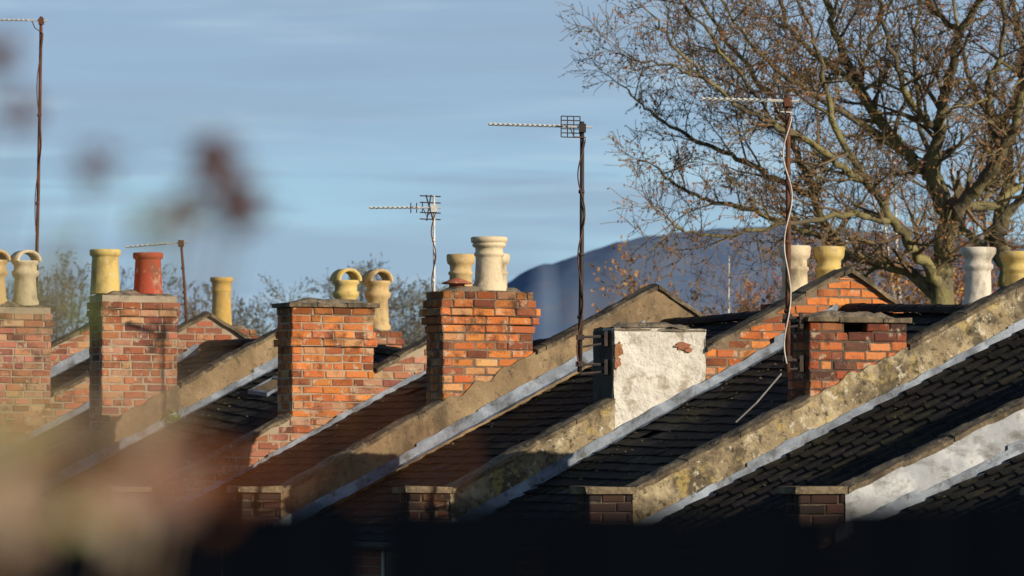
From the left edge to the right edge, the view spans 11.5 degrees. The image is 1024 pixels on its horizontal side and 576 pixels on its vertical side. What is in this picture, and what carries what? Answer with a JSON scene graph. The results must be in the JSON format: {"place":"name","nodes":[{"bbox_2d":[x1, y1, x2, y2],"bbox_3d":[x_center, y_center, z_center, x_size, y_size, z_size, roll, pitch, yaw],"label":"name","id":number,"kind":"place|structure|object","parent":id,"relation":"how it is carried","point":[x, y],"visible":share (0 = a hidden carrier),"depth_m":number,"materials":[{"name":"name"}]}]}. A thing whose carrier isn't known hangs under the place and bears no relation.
{"place":"outdoors","nodes":[
{"label":"outdoors","id":0,"kind":"place"},
{"bbox_2d":[51,357,89,390],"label":"roof tiles","id":1,"kind":"object","parent":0,"point":[66,376],"visible":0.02,"depth_m":82.14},
{"bbox_2d":[0,0,1023,339],"label":"sky","id":2,"kind":"structure","parent":0,"point":[341,109],"materials":[{"name":"blue"}]},
{"bbox_2d":[402,227,1023,345],"bbox_3d":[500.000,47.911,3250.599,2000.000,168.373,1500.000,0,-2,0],"label":"hill","id":3,"kind":"structure","parent":0,"point":[554,288],"depth_m":3031.92,"materials":[{"name":"blue"}]},
{"bbox_2d":[683,329,1023,544],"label":"roof tiles","id":4,"kind":"object","parent":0,"point":[957,395],"visible":0.56,"depth_m":55.81,"materials":[{"name":"tile"}]},
{"bbox_2d":[835,453,1023,550],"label":"roof tiles","id":5,"kind":"object","parent":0,"point":[1003,486],"visible":0.28,"depth_m":51.50,"materials":[{"name":"tile"}]},
{"bbox_3d":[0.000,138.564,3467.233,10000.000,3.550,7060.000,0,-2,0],"label":"ground","id":6,"kind":"structure","parent":0,"visible":0},
{"bbox_2d":[0,29,451,575],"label":"garden shrub","id":7,"kind":"object","parent":6,"relation":"on","point":[110,490],"visible":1,"depth_m":2.69,"materials":[{"name":"brown plant"}]},
{"bbox_2d":[6,249,473,347],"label":"distant trees","id":8,"kind":"object","parent":6,"relation":"on","point":[416,332],"visible":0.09,"depth_m":229.50,"materials":[{"name":"green plant"}]},
{"bbox_2d":[366,551,380,575],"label":"house walls","id":9,"kind":"structure","parent":6,"relation":"on","point":[373,563],"depth_m":61.89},
{"bbox_2d":[342,324,732,541],"bbox_3d":[2.491,1.800,64.285,10.050,2.832,4.424,1,-2,-26],"label":"roof sarking","id":10,"kind":"object","parent":9,"relation":"on","point":[489,444],"visible":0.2,"depth_m":64.21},
{"bbox_2d":[366,542,381,550],"bbox_3d":[-2.069,3.137,62.006,0.110,0.110,4.324,1,-2,-26],"label":"gutter","id":11,"kind":"object","parent":10,"relation":"attached to","point":[373,546],"depth_m":61.08,"materials":[{"name":"metal"}]},
{"bbox_2d":[300,320,644,508],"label":"lead flashing","id":12,"kind":"object","parent":10,"relation":"attached to","point":[509,400],"visible":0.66,"depth_m":65.17,"materials":[{"name":"metal"}]},
{"bbox_2d":[330,321,739,541],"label":"roof tiles","id":13,"kind":"object","parent":10,"relation":"on","point":[423,476],"visible":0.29,"depth_m":64.19,"materials":[{"name":"tile"}]},
{"bbox_2d":[343,321,741,529],"bbox_3d":[0.564,1.664,63.509,5.415,2.683,4.136,1,-2,-26],"label":"moss","id":14,"kind":"object","parent":10,"relation":"on","point":[499,430],"visible":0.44,"depth_m":64.28,"materials":[{"name":"green plant"}]},
{"bbox_2d":[660,310,761,324],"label":"ridge tiles","id":15,"kind":"object","parent":10,"relation":"on","point":[729,317],"visible":0.56,"depth_m":65.35,"materials":[{"name":"tile"}]},
{"bbox_2d":[760,245,844,309],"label":"chimney pots","id":16,"kind":"object","parent":10,"relation":"on","point":[828,258],"visible":0.1,"depth_m":67.67,"materials":[{"name":"ceramic"}]},
{"bbox_2d":[0,504,1023,575],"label":"wooden fence","id":17,"kind":"object","parent":6,"relation":"on","point":[928,540],"visible":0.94,"depth_m":4.99,"materials":[{"name":"wood"}]},
{"bbox_2d":[531,555,532,575],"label":"house walls","id":18,"kind":"structure","parent":6,"relation":"on","point":[531,565],"depth_m":57.98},
{"bbox_2d":[512,314,948,545],"bbox_3d":[4.541,1.635,60.089,10.050,2.823,4.424,1,-2,-26],"label":"roof sarking","id":19,"kind":"object","parent":18,"relation":"on","point":[652,433],"visible":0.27,"depth_m":60.36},
{"bbox_2d":[450,404,614,505],"bbox_3d":[0.247,2.173,60.415,2.177,1.683,0.042,1,-2,-26],"label":"parapet render","id":20,"kind":"object","parent":19,"relation":"attached to","point":[513,473],"visible":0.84,"depth_m":60.42,"materials":[{"name":"concrete"}]},
{"bbox_2d":[480,303,837,505],"bbox_3d":[1.597,1.560,60.995,5.350,2.861,0.126,1,-2,-26],"label":"lead flashing","id":21,"kind":"object","parent":19,"relation":"attached to","point":[614,436],"visible":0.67,"depth_m":61.00,"materials":[{"name":"metal"}]},
{"bbox_2d":[512,311,926,506],"bbox_3d":[2.635,1.494,59.278,5.404,2.674,4.237,1,-2,-26],"label":"moss","id":22,"kind":"object","parent":19,"relation":"on","point":[661,440],"visible":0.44,"depth_m":59.94,"materials":[{"name":"green plant"}]},
{"bbox_2d":[504,311,950,544],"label":"roof tiles","id":23,"kind":"object","parent":19,"relation":"on","point":[777,395],"visible":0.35,"depth_m":59.98,"materials":[{"name":"tile"}]},
{"bbox_2d":[782,310,911,400],"bbox_3d":[3.772,1.179,57.277,1.354,1.851,0.613,1,-2,-26],"label":"brick chimney","id":24,"kind":"object","parent":19,"relation":"attached to","point":[830,347],"visible":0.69,"depth_m":57.02,"materials":[{"name":"brick"}]},
{"bbox_2d":[701,85,803,371],"bbox_3d":[2.709,-0.662,56.755,1.200,3.205,0.441,0,-2,-12],"label":"tv antenna","id":25,"kind":"object","parent":24,"relation":"attached to","point":[787,101],"visible":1,"depth_m":56.70,"materials":[{"name":"metal"}]},
{"bbox_2d":[735,373,781,422],"bbox_3d":[2.745,1.227,56.761,0.595,0.543,0.029,-1,-3,33],"label":"loose cable","id":26,"kind":"object","parent":25,"relation":"attached to","point":[754,404],"visible":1,"depth_m":56.74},
{"bbox_2d":[840,303,968,312],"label":"ridge tiles","id":27,"kind":"object","parent":19,"relation":"on","point":[913,308],"visible":0.7,"depth_m":61.05,"materials":[{"name":"tile"}]},
{"bbox_2d":[960,247,1023,304],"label":"chimney pots","id":28,"kind":"object","parent":19,"relation":"on","point":[978,266],"visible":0.13,"depth_m":63.41,"materials":[{"name":"ceramic"}]},
{"bbox_2d":[705,274,906,380],"bbox_3d":[5.117,1.347,62.856,6.200,3.017,0.001,1,-2,-26],"label":"parapet mortar","id":29,"kind":"object","parent":18,"relation":"on","point":[725,344],"visible":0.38,"depth_m":62.10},
{"bbox_2d":[706,278,903,383],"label":"parapet bricks","id":30,"kind":"object","parent":29,"relation":"in","point":[768,327],"visible":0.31,"depth_m":61.96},
{"bbox_2d":[678,230,773,321],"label":"birch tree","id":31,"kind":"object","parent":6,"relation":"on","point":[729,286],"visible":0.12,"depth_m":136.70,"materials":[{"name":"brown plant"}]},
{"bbox_2d":[747,226,814,299],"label":"birch tree","id":32,"kind":"object","parent":6,"relation":"on","point":[754,281],"visible":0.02,"depth_m":140.55,"materials":[{"name":"brown plant"}]},
{"bbox_2d":[557,0,1023,313],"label":"bare tree","id":33,"kind":"object","parent":6,"relation":"on","point":[935,284],"visible":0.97,"depth_m":99.52,"materials":[{"name":"brown plant"}]},
{"bbox_2d":[589,191,1023,321],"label":"russet scrub","id":34,"kind":"object","parent":6,"relation":"on","point":[960,288],"visible":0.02,"depth_m":128.79,"materials":[{"name":"brown plant"}]},
{"bbox_2d":[792,195,910,293],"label":"birch tree","id":35,"kind":"object","parent":6,"relation":"on","point":[846,241],"visible":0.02,"depth_m":138.10,"materials":[{"name":"brown plant"}]},
{"bbox_2d":[838,187,920,297],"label":"background tree","id":36,"kind":"object","parent":6,"relation":"on","point":[868,247],"visible":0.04,"depth_m":141.61,"materials":[{"name":"brown plant"}]},
{"bbox_2d":[767,108,997,303],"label":"birch tree","id":37,"kind":"object","parent":6,"relation":"on","point":[896,240],"visible":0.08,"depth_m":134.62,"materials":[{"name":"brown plant"}]},
{"bbox_2d":[823,155,997,303],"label":"birch tree","id":38,"kind":"object","parent":6,"relation":"on","point":[905,219],"visible":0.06,"depth_m":134.20,"materials":[{"name":"brown plant"}]},
{"bbox_2d":[842,180,997,303],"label":"background tree","id":39,"kind":"object","parent":6,"relation":"on","point":[915,238],"visible":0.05,"depth_m":134.02,"materials":[{"name":"brown plant"}]},
{"bbox_2d":[840,0,1023,287],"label":"bare tree","id":40,"kind":"object","parent":6,"relation":"on","point":[998,261],"visible":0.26,"depth_m":112.27,"materials":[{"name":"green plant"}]},
{"bbox_2d":[872,133,1023,314],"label":"birch tree","id":41,"kind":"object","parent":6,"relation":"on","point":[938,216],"visible":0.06,"depth_m":138.42,"materials":[{"name":"brown plant"}]},
{"bbox_2d":[890,143,1023,303],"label":"background tree","id":42,"kind":"object","parent":6,"relation":"on","point":[987,227],"visible":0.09,"depth_m":140.59,"materials":[{"name":"brown plant"}]},
{"bbox_3d":[7.478,3.598,53.649,9.950,7.388,0.234,1,-2,-26],"label":"party wall","id":43,"kind":"object","parent":6,"relation":"on","visible":0},
{"bbox_2d":[786,494,843,542],"bbox_3d":[3.064,2.339,51.533,0.510,0.500,0.280,1,-2,-26],"label":"kneeler mortar","id":44,"kind":"object","parent":43,"relation":"attached to","point":[790,503],"visible":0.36,"depth_m":51.43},
{"bbox_2d":[785,494,844,535],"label":"kneeler bricks","id":45,"kind":"object","parent":44,"relation":"in","point":[811,499],"visible":0.42,"depth_m":51.40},
{"bbox_2d":[777,396,1023,493],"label":"coping","id":46,"kind":"object","parent":43,"relation":"on","point":[946,439],"visible":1,"depth_m":51.95,"materials":[{"name":"stone"}]},
{"bbox_2d":[845,409,1023,503],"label":"parapet cladding","id":47,"kind":"structure","parent":43,"relation":"attached to","point":[979,446],"depth_m":52.05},
{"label":"house walls","id":48,"kind":"object","parent":6,"relation":"on","visible":0},
{"bbox_2d":[153,345,426,505],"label":"parapet mortar","id":49,"kind":"object","parent":48,"relation":"on","point":[416,353],"visible":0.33,"depth_m":69.38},
{"bbox_2d":[154,349,426,504],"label":"parapet bricks","id":50,"kind":"object","parent":49,"relation":"in","point":[296,422],"visible":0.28,"depth_m":69.34,"materials":[{"name":"brick"}]},
{"bbox_2d":[533,338,547,346],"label":"ridge tiles","id":51,"kind":"object","parent":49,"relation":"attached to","point":[537,342],"visible":0.07,"depth_m":68.46,"materials":[{"name":"tile"}]},
{"bbox_2d":[193,378,426,537],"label":"roof sarking","id":52,"kind":"object","parent":48,"relation":"on","point":[414,391],"visible":0.13,"depth_m":68.91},
{"bbox_2d":[184,374,426,536],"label":"roof tiles","id":53,"kind":"object","parent":52,"relation":"on","point":[298,461],"visible":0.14,"depth_m":68.41,"materials":[{"name":"tile"}]},
{"bbox_2d":[185,371,425,503],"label":"lead flashing","id":54,"kind":"object","parent":52,"relation":"attached to","point":[217,484],"visible":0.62,"depth_m":69.40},
{"bbox_2d":[210,395,414,496],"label":"moss","id":55,"kind":"object","parent":52,"relation":"on","point":[332,441],"visible":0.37,"depth_m":68.31,"materials":[{"name":"green plant"}]},
{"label":"house walls","id":56,"kind":"object","parent":6,"relation":"on","visible":0},
{"bbox_2d":[29,347,238,454],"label":"roof sarking","id":57,"kind":"object","parent":56,"relation":"on","point":[182,377],"visible":0.08,"depth_m":77.74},
{"bbox_2d":[0,249,54,417],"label":"brick chimney","id":58,"kind":"object","parent":57,"relation":"on","point":[24,386],"visible":0.52,"depth_m":77.58,"materials":[{"name":"brick"}]},
{"bbox_2d":[0,16,47,270],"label":"tv antenna","id":59,"kind":"object","parent":58,"relation":"attached to","point":[40,20],"visible":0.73,"depth_m":82.84,"materials":[{"name":"metal"}]},
{"bbox_2d":[26,345,241,458],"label":"roof tiles","id":60,"kind":"object","parent":57,"relation":"on","point":[189,364],"visible":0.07,"depth_m":77.66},
{"bbox_2d":[177,343,198,362],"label":"lead flashing","id":61,"kind":"object","parent":57,"relation":"attached to","point":[192,350],"visible":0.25,"depth_m":78.67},
{"bbox_2d":[204,338,256,346],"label":"ridge tiles","id":62,"kind":"object","parent":57,"relation":"on","point":[231,342],"visible":0.39,"depth_m":77.80,"materials":[{"name":"tile"}]},
{"bbox_2d":[330,268,403,347],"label":"brick chimney","id":63,"kind":"object","parent":57,"relation":"on","point":[377,291],"visible":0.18,"depth_m":80.27,"materials":[{"name":"ceramic"}]},
{"bbox_2d":[37,318,242,418],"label":"parapet mortar","id":64,"kind":"object","parent":56,"relation":"on","point":[226,331],"visible":0.09,"depth_m":78.81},
{"bbox_2d":[7,321,231,434],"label":"parapet bricks","id":65,"kind":"object","parent":64,"relation":"in","point":[179,344],"visible":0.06,"depth_m":78.73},
{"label":"house walls","id":66,"kind":"object","parent":6,"relation":"on","visible":0},
{"bbox_2d":[51,334,89,361],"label":"parapet mortar","id":67,"kind":"object","parent":66,"relation":"on","point":[77,336],"visible":0.06,"depth_m":82.89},
{"bbox_2d":[50,332,89,364],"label":"parapet bricks","id":68,"kind":"object","parent":67,"relation":"in","point":[86,345],"visible":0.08,"depth_m":82.88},
{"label":"house walls","id":69,"kind":"object","parent":6,"relation":"on","visible":0},
{"bbox_2d":[63,357,381,505],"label":"roof sarking","id":70,"kind":"object","parent":69,"relation":"on","point":[200,439],"visible":0.15,"depth_m":72.45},
{"bbox_2d":[89,249,179,423],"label":"brick chimney","id":71,"kind":"object","parent":70,"relation":"on","point":[120,335],"visible":0.66,"depth_m":73.36,"materials":[{"name":"brick"}]},
{"bbox_2d":[29,356,277,492],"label":"lead flashing","id":72,"kind":"object","parent":70,"relation":"on","point":[106,452],"visible":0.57,"depth_m":73.53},
{"bbox_2d":[171,410,184,424],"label":"wall plant","id":73,"kind":"object","parent":70,"relation":"on","point":[175,417],"depth_m":73.47,"materials":[{"name":"green plant"}]},
{"bbox_2d":[67,363,375,505],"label":"moss","id":74,"kind":"object","parent":70,"relation":"on","point":[205,432],"visible":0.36,"depth_m":72.44,"materials":[{"name":"green plant"}]},
{"bbox_2d":[53,352,390,507],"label":"roof tiles","id":75,"kind":"object","parent":70,"relation":"on","point":[257,408],"visible":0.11,"depth_m":72.28,"materials":[{"name":"tile"}]},
{"bbox_2d":[248,376,277,396],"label":"roof skylight","id":76,"kind":"object","parent":70,"relation":"in","point":[268,387],"visible":0.69,"depth_m":73.19},
{"bbox_2d":[271,297,379,434],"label":"brick chimney","id":77,"kind":"object","parent":70,"relation":"on","point":[325,349],"visible":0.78,"depth_m":69.55,"materials":[{"name":"brick"}]},
{"bbox_2d":[373,344,402,354],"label":"ridge tiles","id":78,"kind":"object","parent":70,"relation":"on","point":[388,350],"visible":0.17,"depth_m":72.35,"materials":[{"name":"tile"}]},
{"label":"party wall","id":79,"kind":"object","parent":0,"visible":0},
{"bbox_2d":[233,493,279,504],"bbox_3d":[-3.215,2.827,64.064,0.510,0.500,0.280,1,-2,-26],"label":"kneeler mortar","id":80,"kind":"object","parent":79,"relation":"attached to","point":[235,499],"visible":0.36,"depth_m":63.94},
{"bbox_2d":[232,492,279,508],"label":"kneeler bricks","id":81,"kind":"object","parent":80,"relation":"in","point":[256,505],"visible":0.44,"depth_m":63.94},
{"bbox_2d":[225,284,703,492],"bbox_3d":[1.074,1.296,66.222,10.223,2.733,0.415,1,-2,-26],"label":"coping","id":82,"kind":"object","parent":79,"relation":"on","point":[402,422],"visible":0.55,"depth_m":64.93,"materials":[{"name":"stone"}]},
{"bbox_2d":[281,290,696,508],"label":"parapet render","id":83,"kind":"object","parent":82,"relation":"attached to","point":[657,306],"visible":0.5,"depth_m":65.25,"materials":[{"name":"concrete"}]},
{"bbox_2d":[419,236,539,404],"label":"brick chimney","id":84,"kind":"object","parent":79,"relation":"on","point":[482,328],"visible":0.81,"depth_m":65.42,"materials":[{"name":"brick"}]},
{"bbox_2d":[369,195,440,290],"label":"tv antenna","id":85,"kind":"object","parent":84,"relation":"attached to","point":[433,208],"visible":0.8,"depth_m":70.39,"materials":[{"name":"metal"}]},
{"bbox_3d":[9.528,3.435,49.452,9.950,7.388,0.234,1,-2,-26],"label":"party wall","id":86,"kind":"object","parent":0,"visible":0},
{"bbox_2d":[1020,487,1023,494],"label":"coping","id":87,"kind":"object","parent":86,"relation":"on","point":[1021,490],"visible":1,"depth_m":47.36,"materials":[{"name":"stone"}]},
{"bbox_3d":[5.428,3.640,57.850,9.950,7.631,0.234,1,-2,-26],"label":"party wall","id":88,"kind":"object","parent":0,"visible":0},
{"bbox_2d":[578,494,630,507],"bbox_3d":[1.014,2.502,55.730,0.510,0.500,0.280,1,-2,-26],"label":"kneeler mortar","id":89,"kind":"object","parent":88,"relation":"attached to","point":[593,502],"visible":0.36,"depth_m":55.59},
{"bbox_2d":[577,494,631,507],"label":"kneeler bricks","id":90,"kind":"object","parent":89,"relation":"in","point":[607,497],"visible":0.48,"depth_m":55.61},
{"bbox_2d":[569,278,1023,493],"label":"coping","id":91,"kind":"object","parent":88,"relation":"on","point":[708,448],"visible":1,"depth_m":56.46,"materials":[{"name":"stone"}]},
{"bbox_2d":[633,291,1023,507],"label":"parapet render","id":92,"kind":"object","parent":91,"relation":"attached to","point":[848,391],"visible":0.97,"depth_m":56.91,"materials":[{"name":"concrete"}]},
{"bbox_3d":[3.378,3.709,62.051,9.950,7.820,0.234,1,-2,-26],"label":"party wall","id":93,"kind":"object","parent":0,"visible":0},
{"bbox_2d":[399,493,448,505],"bbox_3d":[-1.036,2.666,59.927,0.510,0.500,0.280,1,-2,-26],"label":"kneeler mortar","id":94,"kind":"object","parent":93,"relation":"attached to","point":[405,501],"visible":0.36,"depth_m":59.81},
{"bbox_2d":[398,493,449,505],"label":"kneeler bricks","id":95,"kind":"object","parent":94,"relation":"in","point":[427,497],"visible":0.4,"depth_m":59.80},
{"bbox_2d":[392,267,910,493],"bbox_3d":[3.256,1.116,62.086,10.218,2.778,0.404,1,-2,-26],"label":"coping","id":96,"kind":"object","parent":93,"relation":"on","point":[564,425],"visible":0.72,"depth_m":60.84,"materials":[{"name":"stone"}]},
{"bbox_2d":[593,322,706,429],"bbox_3d":[1.662,1.315,61.445,1.294,1.815,0.564,1,-2,-26],"label":"whitewashed chimney","id":97,"kind":"object","parent":96,"relation":"on","point":[651,365],"visible":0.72,"depth_m":61.19,"materials":[{"name":"paint"}]},
{"bbox_2d":[488,116,607,374],"bbox_3d":[0.461,-0.506,60.896,1.484,3.099,0.474,0,-2,-11],"label":"tv antenna","id":98,"kind":"object","parent":97,"relation":"attached to","point":[580,336],"visible":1,"depth_m":60.81,"materials":[{"name":"metal"}]},
{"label":"party wall","id":99,"kind":"object","parent":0,"visible":0},
{"bbox_2d":[175,335,426,477],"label":"coping","id":100,"kind":"object","parent":99,"relation":"on","point":[283,418],"visible":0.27,"depth_m":69.18,"materials":[{"name":"stone"}]},
{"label":"party wall","id":101,"kind":"object","parent":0,"visible":0},
{"bbox_2d":[10,328,377,463],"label":"coping","id":102,"kind":"object","parent":101,"relation":"on","point":[223,359],"visible":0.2,"depth_m":73.89,"materials":[{"name":"stone"}]},
{"bbox_2d":[29,336,277,486],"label":"parapet render","id":103,"kind":"object","parent":102,"relation":"attached to","point":[240,366],"visible":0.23,"depth_m":73.73,"materials":[{"name":"concrete"}]},
{"bbox_2d":[446,253,509,287],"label":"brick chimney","id":104,"kind":"object","parent":102,"relation":"on","point":[461,265],"visible":0.05,"depth_m":75.80,"materials":[{"name":"ceramic"}]},
{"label":"party wall","id":105,"kind":"object","parent":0,"visible":0},
{"bbox_2d":[50,311,251,395],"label":"coping","id":106,"kind":"object","parent":105,"relation":"on","point":[86,376],"visible":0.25,"depth_m":78.69,"materials":[{"name":"concrete"}]},
{"bbox_2d":[126,240,188,322],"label":"tv antenna","id":107,"kind":"object","parent":106,"relation":"attached to","point":[180,243],"visible":0.88,"depth_m":78.83,"materials":[{"name":"metal"}]},
{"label":"party wall","id":108,"kind":"object","parent":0,"visible":0},
{"bbox_2d":[51,322,88,347],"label":"coping","id":109,"kind":"object","parent":108,"relation":"on","point":[71,334],"visible":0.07,"depth_m":82.86,"materials":[{"name":"concrete"}]},
{"bbox_2d":[210,277,258,338],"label":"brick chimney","id":110,"kind":"object","parent":109,"relation":"on","point":[220,296],"visible":0.08,"depth_m":84.22,"materials":[{"name":"ceramic"}]},
{"bbox_3d":[6.591,1.640,55.885,10.050,2.778,4.424,1,-2,-26],"label":"roof","id":111,"kind":"object","parent":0,"visible":0},
{"bbox_2d":[666,319,1023,507],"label":"lead flashing","id":112,"kind":"object","parent":111,"relation":"attached to","point":[788,446],"visible":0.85,"depth_m":56.82,"materials":[{"name":"metal"}]},
{"bbox_2d":[725,338,1021,509],"bbox_3d":[4.694,1.450,55.042,5.381,2.426,4.326,1,-2,-26],"label":"moss","id":113,"kind":"object","parent":111,"relation":"on","point":[865,435],"visible":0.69,"depth_m":55.86,"materials":[{"name":"green plant"}]},
{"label":"roof","id":114,"kind":"object","parent":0,"visible":0},
{"bbox_2d":[52,347,89,375],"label":"lead flashing","id":115,"kind":"object","parent":114,"relation":"attached to","point":[77,358],"visible":0.25,"depth_m":82.80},
{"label":"house walls","id":116,"kind":"object","parent":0,"visible":0},
{"bbox_3d":[8.641,1.605,51.684,10.050,2.565,4.424,1,-2,-26],"label":"roof","id":117,"kind":"object","parent":116,"relation":"on","visible":0},
{"bbox_2d":[888,438,1023,503],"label":"lead flashing","id":118,"kind":"object","parent":117,"relation":"attached to","point":[1016,448],"visible":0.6,"depth_m":52.11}
]}

